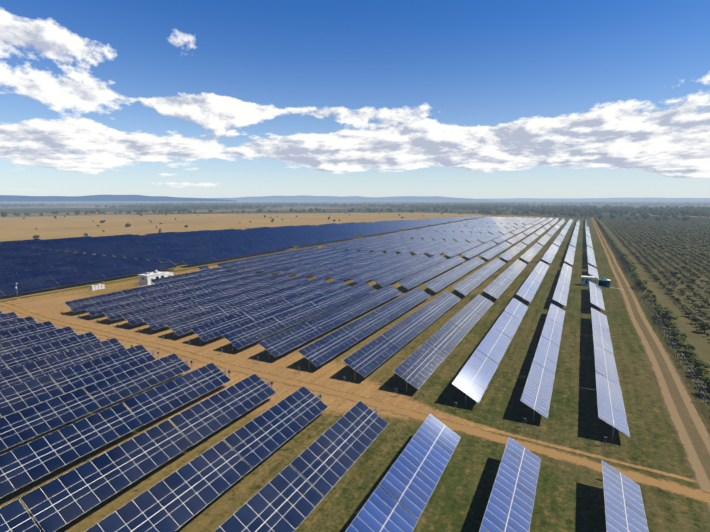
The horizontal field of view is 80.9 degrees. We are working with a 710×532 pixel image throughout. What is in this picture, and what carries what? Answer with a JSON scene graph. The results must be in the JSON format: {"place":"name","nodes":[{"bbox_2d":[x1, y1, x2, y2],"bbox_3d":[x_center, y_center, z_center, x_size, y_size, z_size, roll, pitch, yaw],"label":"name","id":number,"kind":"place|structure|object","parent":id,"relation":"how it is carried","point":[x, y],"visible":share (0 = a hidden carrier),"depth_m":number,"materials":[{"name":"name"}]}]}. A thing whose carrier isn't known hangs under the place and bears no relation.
{"place":"outdoors","nodes":[
{"label":"outdoors","id":0,"kind":"place"},
{"bbox_2d":[0,195,234,201],"bbox_3d":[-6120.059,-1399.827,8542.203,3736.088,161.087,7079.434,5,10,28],"label":"hills","id":1,"kind":"structure","parent":0,"point":[10,198],"depth_m":9468.62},
{"bbox_2d":[0,212,487,243],"bbox_3d":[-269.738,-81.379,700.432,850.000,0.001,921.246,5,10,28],"label":"tan field","id":2,"kind":"structure","parent":0,"point":[21,228],"depth_m":548.94,"materials":[{"name":"beige soil"}]},
{"bbox_2d":[0,215,499,306],"bbox_3d":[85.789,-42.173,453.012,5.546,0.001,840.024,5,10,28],"label":"dirt track","id":3,"kind":"structure","parent":0,"point":[34,299],"depth_m":134.64,"materials":[{"name":"brown soil"}]},
{"bbox_2d":[206,195,494,200],"bbox_3d":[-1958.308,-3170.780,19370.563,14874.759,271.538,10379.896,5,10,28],"label":"hills","id":4,"kind":"structure","parent":0,"point":[345,198],"depth_m":20834.12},
{"bbox_2d":[0,215,709,531],"bbox_3d":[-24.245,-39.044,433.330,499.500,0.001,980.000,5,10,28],"label":"site ground","id":5,"kind":"structure","parent":0,"point":[569,496],"depth_m":59.36,"materials":[{"name":"green plant"}]},
{"bbox_2d":[136,270,172,285],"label":"station","id":6,"kind":"object","parent":5,"relation":"on","point":[146,278],"visible":0.71,"depth_m":145.39,"materials":[{"name":"white paint"}]},
{"bbox_2d":[0,215,495,301],"bbox_3d":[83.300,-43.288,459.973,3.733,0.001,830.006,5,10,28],"label":"dirt track","id":7,"kind":"structure","parent":5,"relation":"on","point":[106,283],"depth_m":139.16,"materials":[{"name":"brown soil"}]},
{"bbox_2d":[91,283,105,290],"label":"electrical cabinets","id":8,"kind":"object","parent":7,"relation":"on","point":[97,287],"visible":1,"depth_m":137.31,"materials":[{"name":"white metal"}]},
{"bbox_2d":[1,218,613,522],"bbox_3d":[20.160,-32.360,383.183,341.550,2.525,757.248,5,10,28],"label":"support posts","id":9,"kind":"object","parent":5,"relation":"on","point":[268,382],"visible":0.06,"depth_m":85.06,"materials":[{"name":"silver metal"}]},
{"bbox_2d":[0,216,480,295],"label":"solar tables","id":10,"kind":"object","parent":9,"relation":"on","point":[32,265],"visible":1,"depth_m":227.15,"materials":[{"name":"blue glass"}]},
{"bbox_2d":[0,216,566,531],"bbox_3d":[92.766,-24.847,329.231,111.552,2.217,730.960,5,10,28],"label":"solar tables","id":11,"kind":"object","parent":9,"relation":"on","point":[69,359],"visible":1,"depth_m":65.30,"materials":[{"name":"blue glass"}]},
{"bbox_2d":[345,218,648,531],"bbox_3d":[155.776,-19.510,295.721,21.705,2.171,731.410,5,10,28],"label":"solar tables","id":12,"kind":"object","parent":9,"relation":"on","point":[409,481],"visible":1,"depth_m":46.16,"materials":[{"name":"blue glass"}]},
{"bbox_2d":[61,311,606,446],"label":"combiner boxes","id":13,"kind":"object","parent":5,"relation":"on","point":[396,390],"visible":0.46,"depth_m":69.03,"materials":[{"name":"silver metal"}]},
{"bbox_2d":[580,276,610,287],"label":"inverter station","id":14,"kind":"object","parent":5,"relation":"on","point":[585,280],"visible":1,"depth_m":142.51,"materials":[{"name":"white paint"}]},
{"bbox_2d":[595,219,709,412],"bbox_3d":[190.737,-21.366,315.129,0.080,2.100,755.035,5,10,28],"label":"perimeter fence","id":15,"kind":"object","parent":5,"relation":"on","point":[647,301],"visible":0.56,"depth_m":88.83,"materials":[{"name":"silver metal"}]},
{"bbox_2d":[596,218,709,391],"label":"hedge row","id":16,"kind":"object","parent":5,"relation":"on","point":[701,366],"visible":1,"depth_m":97.60,"materials":[{"name":"green plant"}]},
{"bbox_2d":[0,201,709,343],"bbox_3d":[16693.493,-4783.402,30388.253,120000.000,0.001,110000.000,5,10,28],"label":"distant plain","id":17,"kind":"structure","parent":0,"point":[47,210],"depth_m":1309.88,"materials":[{"name":"green plant"}]},
{"bbox_2d":[0,201,709,238],"bbox_3d":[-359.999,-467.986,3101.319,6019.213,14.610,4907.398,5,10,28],"label":"distant trees","id":18,"kind":"object","parent":17,"relation":"on","point":[593,210],"visible":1,"depth_m":1177.29,"materials":[{"name":"green plant"}]},
{"bbox_2d":[0,302,709,503],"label":"cross track","id":19,"kind":"structure","parent":0,"point":[680,489],"depth_m":57.39,"materials":[{"name":"brown soil"}]},
{"bbox_2d":[0,0,709,198],"label":"sky","id":20,"kind":"structure","parent":0,"point":[471,99],"materials":[{"name":"blue"}]},
{"bbox_2d":[483,198,709,200],"bbox_3d":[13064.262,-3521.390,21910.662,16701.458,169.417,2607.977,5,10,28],"label":"hills","id":21,"kind":"structure","parent":0,"point":[604,199],"depth_m":22539.06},
{"bbox_2d":[590,216,709,526],"bbox_3d":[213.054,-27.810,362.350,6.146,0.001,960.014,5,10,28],"label":"service road","id":22,"kind":"structure","parent":0,"point":[701,475],"depth_m":64.65,"materials":[{"name":"brown soil"}]},
{"bbox_2d":[600,221,709,370],"bbox_3d":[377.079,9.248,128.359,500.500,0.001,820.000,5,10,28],"label":"orchard ground","id":23,"kind":"structure","parent":0,"point":[698,338],"depth_m":137.66,"materials":[{"name":"brown soil"}]},
{"bbox_2d":[602,219,709,336],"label":"orchard trees","id":24,"kind":"object","parent":23,"relation":"on","point":[675,227],"visible":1,"depth_m":243.12,"materials":[{"name":"green plant"}]}
]}

